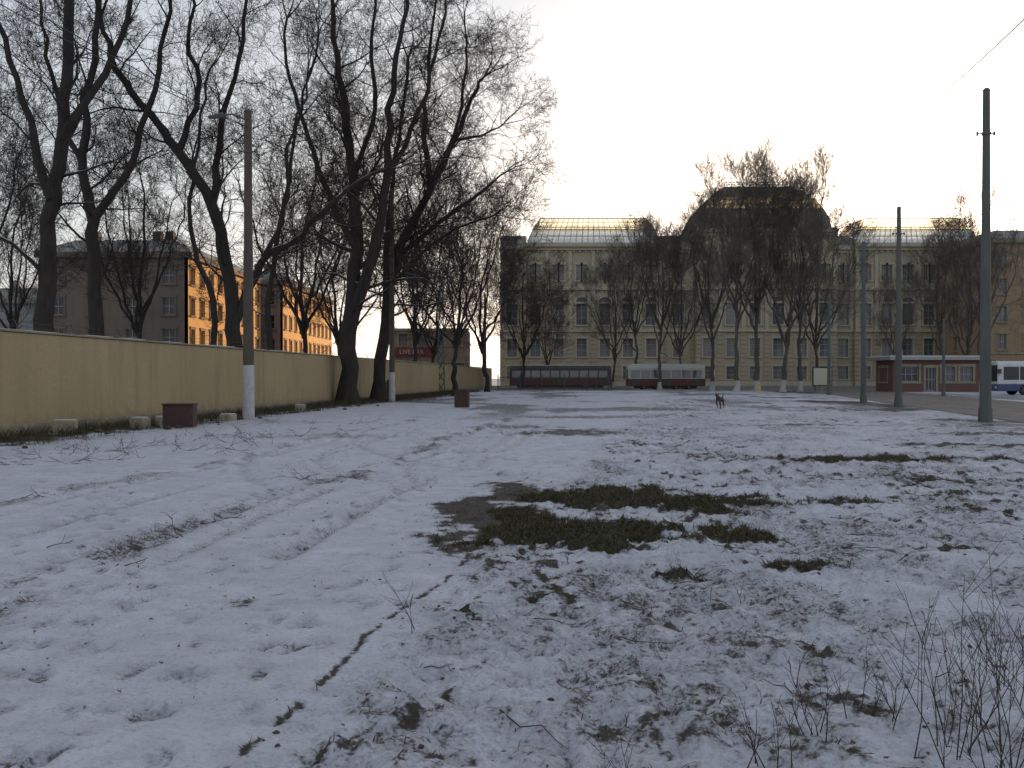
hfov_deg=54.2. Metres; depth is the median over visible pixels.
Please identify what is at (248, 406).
concrete utility pole
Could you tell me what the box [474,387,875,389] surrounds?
street
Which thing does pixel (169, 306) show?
window frames
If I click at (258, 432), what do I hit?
fallen branches
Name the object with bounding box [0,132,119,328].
bare tree
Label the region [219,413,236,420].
concrete block
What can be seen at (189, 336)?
barbed wire
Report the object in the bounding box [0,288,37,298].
roof
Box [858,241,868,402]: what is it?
steel catenary pole
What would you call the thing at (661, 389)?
kerb
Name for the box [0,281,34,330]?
walls
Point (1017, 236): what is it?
roof
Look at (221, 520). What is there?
fallen branches
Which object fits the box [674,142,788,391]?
bare tree
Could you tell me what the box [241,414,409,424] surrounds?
fallen branches
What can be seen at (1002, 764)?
dry weed
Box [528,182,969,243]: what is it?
glazing bars
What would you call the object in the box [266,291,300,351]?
window frames
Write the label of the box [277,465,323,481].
fallen branches
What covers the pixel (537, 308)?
bare tree
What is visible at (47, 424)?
plinth
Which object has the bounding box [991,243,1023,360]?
walls
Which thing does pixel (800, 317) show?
bare tree
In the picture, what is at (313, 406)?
wall verge weeds
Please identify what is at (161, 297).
mouldings
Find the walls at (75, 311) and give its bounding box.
[53,231,187,343]
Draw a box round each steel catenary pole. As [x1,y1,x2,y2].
[825,297,832,394]
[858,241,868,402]
[892,206,904,406]
[941,319,945,395]
[976,88,994,421]
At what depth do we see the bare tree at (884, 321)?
149.14 m
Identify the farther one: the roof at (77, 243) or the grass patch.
the roof at (77, 243)
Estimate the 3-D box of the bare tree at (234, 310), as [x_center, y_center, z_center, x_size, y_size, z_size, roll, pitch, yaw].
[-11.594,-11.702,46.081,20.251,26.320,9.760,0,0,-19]
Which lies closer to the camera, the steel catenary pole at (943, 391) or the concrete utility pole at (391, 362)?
the concrete utility pole at (391, 362)
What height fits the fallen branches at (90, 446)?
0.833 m
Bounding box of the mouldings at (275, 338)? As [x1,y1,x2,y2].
[263,280,333,356]
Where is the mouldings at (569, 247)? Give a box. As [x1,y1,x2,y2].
[500,228,945,385]
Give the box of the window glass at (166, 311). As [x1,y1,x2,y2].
[54,267,219,345]
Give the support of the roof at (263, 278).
on the walls at (276, 333)
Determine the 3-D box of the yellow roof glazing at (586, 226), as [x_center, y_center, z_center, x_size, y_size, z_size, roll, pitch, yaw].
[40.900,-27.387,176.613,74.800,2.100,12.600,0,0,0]
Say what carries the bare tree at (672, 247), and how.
on the snowy ground
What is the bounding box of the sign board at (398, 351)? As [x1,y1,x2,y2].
[395,348,431,355]
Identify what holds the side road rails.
on the side road
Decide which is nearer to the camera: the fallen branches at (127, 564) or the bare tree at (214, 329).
the fallen branches at (127, 564)
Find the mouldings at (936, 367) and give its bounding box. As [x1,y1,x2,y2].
[878,364,975,391]
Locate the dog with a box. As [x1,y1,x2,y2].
[715,392,724,407]
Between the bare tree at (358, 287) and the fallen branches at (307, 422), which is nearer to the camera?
the fallen branches at (307, 422)
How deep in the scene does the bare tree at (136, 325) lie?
84.04 m
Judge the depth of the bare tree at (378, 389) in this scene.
65.74 m
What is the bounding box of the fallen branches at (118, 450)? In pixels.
[1,430,254,457]
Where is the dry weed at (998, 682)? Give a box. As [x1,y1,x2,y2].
[881,533,1023,767]
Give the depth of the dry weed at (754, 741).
4.08 m
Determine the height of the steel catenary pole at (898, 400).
10.737 m
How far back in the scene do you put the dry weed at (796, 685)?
5.10 m
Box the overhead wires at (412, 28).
[0,0,1023,309]
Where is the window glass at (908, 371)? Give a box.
[902,367,970,389]
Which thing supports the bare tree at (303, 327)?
on the snowy ground
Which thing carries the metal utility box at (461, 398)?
on the snowy ground
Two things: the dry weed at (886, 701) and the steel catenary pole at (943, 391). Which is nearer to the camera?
the dry weed at (886, 701)
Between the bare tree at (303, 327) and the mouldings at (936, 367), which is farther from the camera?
the mouldings at (936, 367)
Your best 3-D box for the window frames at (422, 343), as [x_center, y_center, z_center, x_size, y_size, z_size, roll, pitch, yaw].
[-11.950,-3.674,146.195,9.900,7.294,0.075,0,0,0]
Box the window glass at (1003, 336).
[944,252,1004,350]
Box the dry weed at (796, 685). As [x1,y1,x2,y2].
[782,643,815,687]
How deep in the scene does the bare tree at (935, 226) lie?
128.09 m
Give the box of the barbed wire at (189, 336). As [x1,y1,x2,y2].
[0,319,479,366]
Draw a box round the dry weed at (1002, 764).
[870,625,1023,767]
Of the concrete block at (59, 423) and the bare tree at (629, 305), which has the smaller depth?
the concrete block at (59, 423)
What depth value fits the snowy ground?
7.51 m
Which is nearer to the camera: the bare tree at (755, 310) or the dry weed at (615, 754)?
the dry weed at (615, 754)
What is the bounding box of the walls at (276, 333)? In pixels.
[254,264,282,350]
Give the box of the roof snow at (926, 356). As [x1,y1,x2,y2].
[870,356,979,357]
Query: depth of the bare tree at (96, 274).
45.66 m
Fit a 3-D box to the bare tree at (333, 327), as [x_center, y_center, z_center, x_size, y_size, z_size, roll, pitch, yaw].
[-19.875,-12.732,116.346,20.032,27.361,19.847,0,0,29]
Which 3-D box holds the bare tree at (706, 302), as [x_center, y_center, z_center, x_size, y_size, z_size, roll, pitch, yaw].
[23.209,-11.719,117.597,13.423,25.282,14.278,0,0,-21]
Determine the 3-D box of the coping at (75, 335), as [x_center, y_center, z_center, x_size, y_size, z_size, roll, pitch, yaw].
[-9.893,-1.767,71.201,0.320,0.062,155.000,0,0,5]
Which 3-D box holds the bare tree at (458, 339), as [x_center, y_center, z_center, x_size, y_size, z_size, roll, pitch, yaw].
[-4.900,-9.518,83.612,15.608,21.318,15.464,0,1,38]
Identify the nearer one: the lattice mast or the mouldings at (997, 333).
the lattice mast
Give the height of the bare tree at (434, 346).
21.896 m
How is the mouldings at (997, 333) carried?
attached to the walls at (1014, 342)
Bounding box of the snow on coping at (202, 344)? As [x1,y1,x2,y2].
[3,328,471,366]
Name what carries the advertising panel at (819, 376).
on the snowy ground
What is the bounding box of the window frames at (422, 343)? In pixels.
[399,334,463,364]
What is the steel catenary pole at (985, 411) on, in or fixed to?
on the snowy ground
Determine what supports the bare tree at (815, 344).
on the snowy ground
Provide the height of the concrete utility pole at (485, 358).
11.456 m
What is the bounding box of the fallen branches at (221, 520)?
[201,513,243,523]
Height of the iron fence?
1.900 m
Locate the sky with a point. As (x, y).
(646, 87)
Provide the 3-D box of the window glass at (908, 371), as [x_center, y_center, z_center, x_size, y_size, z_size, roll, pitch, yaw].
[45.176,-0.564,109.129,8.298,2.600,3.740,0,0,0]
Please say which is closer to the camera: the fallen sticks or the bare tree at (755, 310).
the fallen sticks
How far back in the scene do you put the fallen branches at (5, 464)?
18.80 m
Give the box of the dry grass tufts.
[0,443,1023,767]
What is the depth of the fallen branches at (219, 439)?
23.91 m
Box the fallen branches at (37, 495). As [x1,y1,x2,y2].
[20,489,63,498]
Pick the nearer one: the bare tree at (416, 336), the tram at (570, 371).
the bare tree at (416, 336)
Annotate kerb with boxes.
[490,386,875,390]
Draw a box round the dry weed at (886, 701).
[860,639,903,721]
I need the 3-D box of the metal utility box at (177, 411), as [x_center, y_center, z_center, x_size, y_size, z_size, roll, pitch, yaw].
[-10.457,1.020,31.503,0.980,0.820,0.770,0,0,-7]
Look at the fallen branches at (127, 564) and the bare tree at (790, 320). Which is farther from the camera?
the bare tree at (790, 320)
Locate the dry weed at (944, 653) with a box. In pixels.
[911,594,1023,705]
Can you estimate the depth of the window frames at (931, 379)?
107.19 m
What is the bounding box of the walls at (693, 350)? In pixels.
[500,232,937,385]
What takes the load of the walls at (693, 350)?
on the snowy ground
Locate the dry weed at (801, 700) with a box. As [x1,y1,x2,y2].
[782,675,839,742]
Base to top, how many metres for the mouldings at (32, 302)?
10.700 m
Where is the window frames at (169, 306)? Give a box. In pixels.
[54,267,219,343]
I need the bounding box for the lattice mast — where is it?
[437,262,444,390]
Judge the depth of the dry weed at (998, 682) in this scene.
4.21 m
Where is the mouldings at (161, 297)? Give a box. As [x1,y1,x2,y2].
[34,252,263,348]
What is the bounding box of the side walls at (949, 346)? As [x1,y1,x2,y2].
[938,246,980,384]
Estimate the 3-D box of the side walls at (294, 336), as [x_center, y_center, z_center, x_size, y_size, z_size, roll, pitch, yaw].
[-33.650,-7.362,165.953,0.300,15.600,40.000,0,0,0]
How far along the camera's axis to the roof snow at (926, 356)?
106.34 m
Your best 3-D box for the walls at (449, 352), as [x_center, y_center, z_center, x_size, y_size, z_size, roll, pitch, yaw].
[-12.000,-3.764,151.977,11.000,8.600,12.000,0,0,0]
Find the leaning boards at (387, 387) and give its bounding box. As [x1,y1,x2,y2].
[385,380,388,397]
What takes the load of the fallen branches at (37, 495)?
on the snowy ground
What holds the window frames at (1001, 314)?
attached to the walls at (1014, 342)
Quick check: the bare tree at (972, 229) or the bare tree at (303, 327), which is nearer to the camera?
the bare tree at (303, 327)
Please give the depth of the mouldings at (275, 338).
152.07 m
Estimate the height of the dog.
0.856 m
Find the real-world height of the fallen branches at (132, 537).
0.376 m
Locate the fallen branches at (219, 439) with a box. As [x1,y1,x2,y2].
[128,426,275,447]
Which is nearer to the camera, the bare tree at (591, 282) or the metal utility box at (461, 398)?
the metal utility box at (461, 398)
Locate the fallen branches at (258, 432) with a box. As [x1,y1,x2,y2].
[174,416,343,437]
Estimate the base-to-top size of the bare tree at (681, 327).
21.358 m
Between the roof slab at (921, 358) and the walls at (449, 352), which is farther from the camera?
the walls at (449, 352)
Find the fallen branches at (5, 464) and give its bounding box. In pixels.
[0,444,125,465]
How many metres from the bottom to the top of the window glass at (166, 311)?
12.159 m
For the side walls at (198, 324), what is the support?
attached to the walls at (75, 311)
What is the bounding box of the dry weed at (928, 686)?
[820,617,1022,745]
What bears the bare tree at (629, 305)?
on the snowy ground
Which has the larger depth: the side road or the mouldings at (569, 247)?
the mouldings at (569, 247)
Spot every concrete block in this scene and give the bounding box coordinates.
[52,419,77,432]
[129,417,150,428]
[154,416,162,425]
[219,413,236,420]
[294,404,305,410]
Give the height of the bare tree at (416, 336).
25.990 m
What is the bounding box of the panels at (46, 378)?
[0,331,491,425]
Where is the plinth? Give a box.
[0,386,492,436]
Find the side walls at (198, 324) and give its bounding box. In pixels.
[184,258,260,348]
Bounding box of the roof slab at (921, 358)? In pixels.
[869,357,979,360]
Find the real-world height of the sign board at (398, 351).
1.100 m
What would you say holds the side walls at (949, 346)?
attached to the walls at (1014, 342)
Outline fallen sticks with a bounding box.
[424,475,1023,748]
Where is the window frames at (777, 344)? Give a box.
[506,264,933,378]
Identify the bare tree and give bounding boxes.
[0,0,167,331]
[0,0,269,335]
[0,50,110,268]
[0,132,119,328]
[21,96,242,338]
[40,0,488,349]
[135,1,260,344]
[174,88,393,354]
[203,0,373,349]
[221,0,538,403]
[255,164,435,355]
[332,0,574,400]
[337,134,545,395]
[339,147,498,361]
[371,213,497,362]
[406,188,553,391]
[480,240,577,387]
[519,279,579,364]
[565,244,652,387]
[589,209,677,388]
[616,200,698,388]
[629,221,729,363]
[666,182,752,390]
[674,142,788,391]
[683,129,829,391]
[716,134,857,391]
[747,169,860,391]
[759,194,882,389]
[866,269,924,355]
[893,206,980,355]
[914,226,1022,355]
[926,180,1023,387]
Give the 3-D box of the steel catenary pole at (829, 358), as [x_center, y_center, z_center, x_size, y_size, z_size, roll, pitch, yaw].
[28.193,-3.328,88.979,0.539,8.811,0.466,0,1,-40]
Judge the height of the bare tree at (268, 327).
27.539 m
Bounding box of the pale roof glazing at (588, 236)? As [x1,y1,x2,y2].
[529,230,971,242]
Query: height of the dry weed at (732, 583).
0.192 m
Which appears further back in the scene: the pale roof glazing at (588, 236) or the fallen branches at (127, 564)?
the pale roof glazing at (588, 236)
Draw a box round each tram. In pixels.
[509,354,610,387]
[626,352,704,388]
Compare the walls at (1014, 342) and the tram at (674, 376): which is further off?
the walls at (1014, 342)
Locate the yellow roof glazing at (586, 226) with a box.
[539,219,958,234]
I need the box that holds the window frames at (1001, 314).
[943,251,1005,348]
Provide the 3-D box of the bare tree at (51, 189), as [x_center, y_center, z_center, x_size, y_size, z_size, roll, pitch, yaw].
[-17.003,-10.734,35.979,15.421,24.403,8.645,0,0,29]
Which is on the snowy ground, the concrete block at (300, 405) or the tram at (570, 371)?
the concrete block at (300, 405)
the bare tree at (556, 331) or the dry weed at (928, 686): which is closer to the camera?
the dry weed at (928, 686)
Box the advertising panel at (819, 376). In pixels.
[812,367,831,390]
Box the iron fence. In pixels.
[497,374,627,390]
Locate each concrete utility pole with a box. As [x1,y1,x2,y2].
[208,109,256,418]
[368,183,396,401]
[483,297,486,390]
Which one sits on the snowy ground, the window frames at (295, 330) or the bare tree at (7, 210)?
the bare tree at (7, 210)
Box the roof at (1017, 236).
[939,230,1023,251]
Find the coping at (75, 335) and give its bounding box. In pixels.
[0,328,491,368]
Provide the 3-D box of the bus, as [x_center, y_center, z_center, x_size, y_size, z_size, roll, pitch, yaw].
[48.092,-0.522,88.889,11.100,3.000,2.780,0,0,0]
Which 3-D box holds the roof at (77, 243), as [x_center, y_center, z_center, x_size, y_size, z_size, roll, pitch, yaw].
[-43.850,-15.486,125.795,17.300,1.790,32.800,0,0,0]
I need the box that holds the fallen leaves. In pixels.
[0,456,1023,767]
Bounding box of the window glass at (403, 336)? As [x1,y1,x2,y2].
[400,334,463,365]
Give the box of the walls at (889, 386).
[876,360,978,391]
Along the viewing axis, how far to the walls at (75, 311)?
109.94 m
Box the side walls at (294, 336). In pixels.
[280,284,331,355]
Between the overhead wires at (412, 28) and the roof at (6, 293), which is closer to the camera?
the overhead wires at (412, 28)
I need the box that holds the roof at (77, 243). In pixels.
[33,240,260,278]
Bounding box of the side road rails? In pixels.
[838,391,1023,414]
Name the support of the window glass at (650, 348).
attached to the walls at (693, 350)
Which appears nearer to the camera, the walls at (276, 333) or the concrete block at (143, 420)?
the concrete block at (143, 420)
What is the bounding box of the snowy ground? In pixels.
[0,379,1023,767]
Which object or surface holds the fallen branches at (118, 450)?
on the snowy ground
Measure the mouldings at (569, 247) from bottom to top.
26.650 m
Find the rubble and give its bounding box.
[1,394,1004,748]
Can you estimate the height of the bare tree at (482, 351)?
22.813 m
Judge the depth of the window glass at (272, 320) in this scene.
146.20 m
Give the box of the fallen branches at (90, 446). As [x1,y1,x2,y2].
[9,434,195,453]
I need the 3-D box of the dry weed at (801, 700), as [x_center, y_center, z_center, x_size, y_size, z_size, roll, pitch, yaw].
[1.278,1.416,4.325,0.139,0.267,0.322,0,0,-8]
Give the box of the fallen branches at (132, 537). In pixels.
[47,512,182,547]
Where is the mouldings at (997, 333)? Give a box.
[936,238,1023,360]
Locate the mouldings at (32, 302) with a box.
[0,299,35,326]
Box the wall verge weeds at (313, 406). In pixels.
[0,389,495,446]
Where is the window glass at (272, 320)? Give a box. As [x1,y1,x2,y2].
[271,292,273,349]
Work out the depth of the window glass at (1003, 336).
150.20 m
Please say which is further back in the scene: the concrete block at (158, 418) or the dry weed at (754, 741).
the concrete block at (158, 418)
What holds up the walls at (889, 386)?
on the snowy ground
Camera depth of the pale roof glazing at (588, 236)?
169.93 m
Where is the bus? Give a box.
[991,361,1023,394]
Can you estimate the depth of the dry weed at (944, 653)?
4.87 m
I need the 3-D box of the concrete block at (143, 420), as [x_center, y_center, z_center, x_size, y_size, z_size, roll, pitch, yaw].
[-11.532,1.220,31.009,0.500,0.405,0.400,0,0,17]
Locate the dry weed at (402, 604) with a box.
[379,571,414,631]
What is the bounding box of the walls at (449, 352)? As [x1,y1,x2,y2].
[395,331,469,365]
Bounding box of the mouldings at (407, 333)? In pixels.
[395,328,467,365]
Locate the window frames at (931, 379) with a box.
[902,367,971,390]
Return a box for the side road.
[804,390,1023,422]
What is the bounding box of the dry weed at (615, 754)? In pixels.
[586,729,632,767]
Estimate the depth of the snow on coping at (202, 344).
39.30 m
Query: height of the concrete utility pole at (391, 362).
14.088 m
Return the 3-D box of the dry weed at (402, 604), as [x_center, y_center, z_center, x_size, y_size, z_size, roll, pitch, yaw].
[-0.699,1.323,6.111,0.213,0.396,0.103,0,0,-16]
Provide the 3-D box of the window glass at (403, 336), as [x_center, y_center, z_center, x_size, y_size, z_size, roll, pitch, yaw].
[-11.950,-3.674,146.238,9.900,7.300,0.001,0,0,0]
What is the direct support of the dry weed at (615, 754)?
on the snowy ground
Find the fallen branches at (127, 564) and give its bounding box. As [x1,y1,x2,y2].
[98,558,147,574]
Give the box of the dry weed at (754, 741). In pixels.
[731,693,808,767]
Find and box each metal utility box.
[161,403,197,427]
[454,390,469,407]
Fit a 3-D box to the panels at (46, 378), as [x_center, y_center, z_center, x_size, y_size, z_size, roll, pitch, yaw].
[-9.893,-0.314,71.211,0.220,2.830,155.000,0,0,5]
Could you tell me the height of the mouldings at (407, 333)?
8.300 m
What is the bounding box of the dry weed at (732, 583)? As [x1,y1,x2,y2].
[706,578,742,602]
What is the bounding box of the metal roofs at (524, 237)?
[501,188,851,244]
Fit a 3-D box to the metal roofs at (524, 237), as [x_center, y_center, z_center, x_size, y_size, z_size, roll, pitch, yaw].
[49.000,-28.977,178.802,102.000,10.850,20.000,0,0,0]
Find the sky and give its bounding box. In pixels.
[0,0,1023,378]
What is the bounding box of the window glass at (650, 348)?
[507,264,933,378]
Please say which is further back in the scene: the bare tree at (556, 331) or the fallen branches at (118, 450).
the bare tree at (556, 331)
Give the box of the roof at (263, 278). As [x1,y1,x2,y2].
[261,271,333,300]
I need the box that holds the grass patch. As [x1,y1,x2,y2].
[434,445,1022,581]

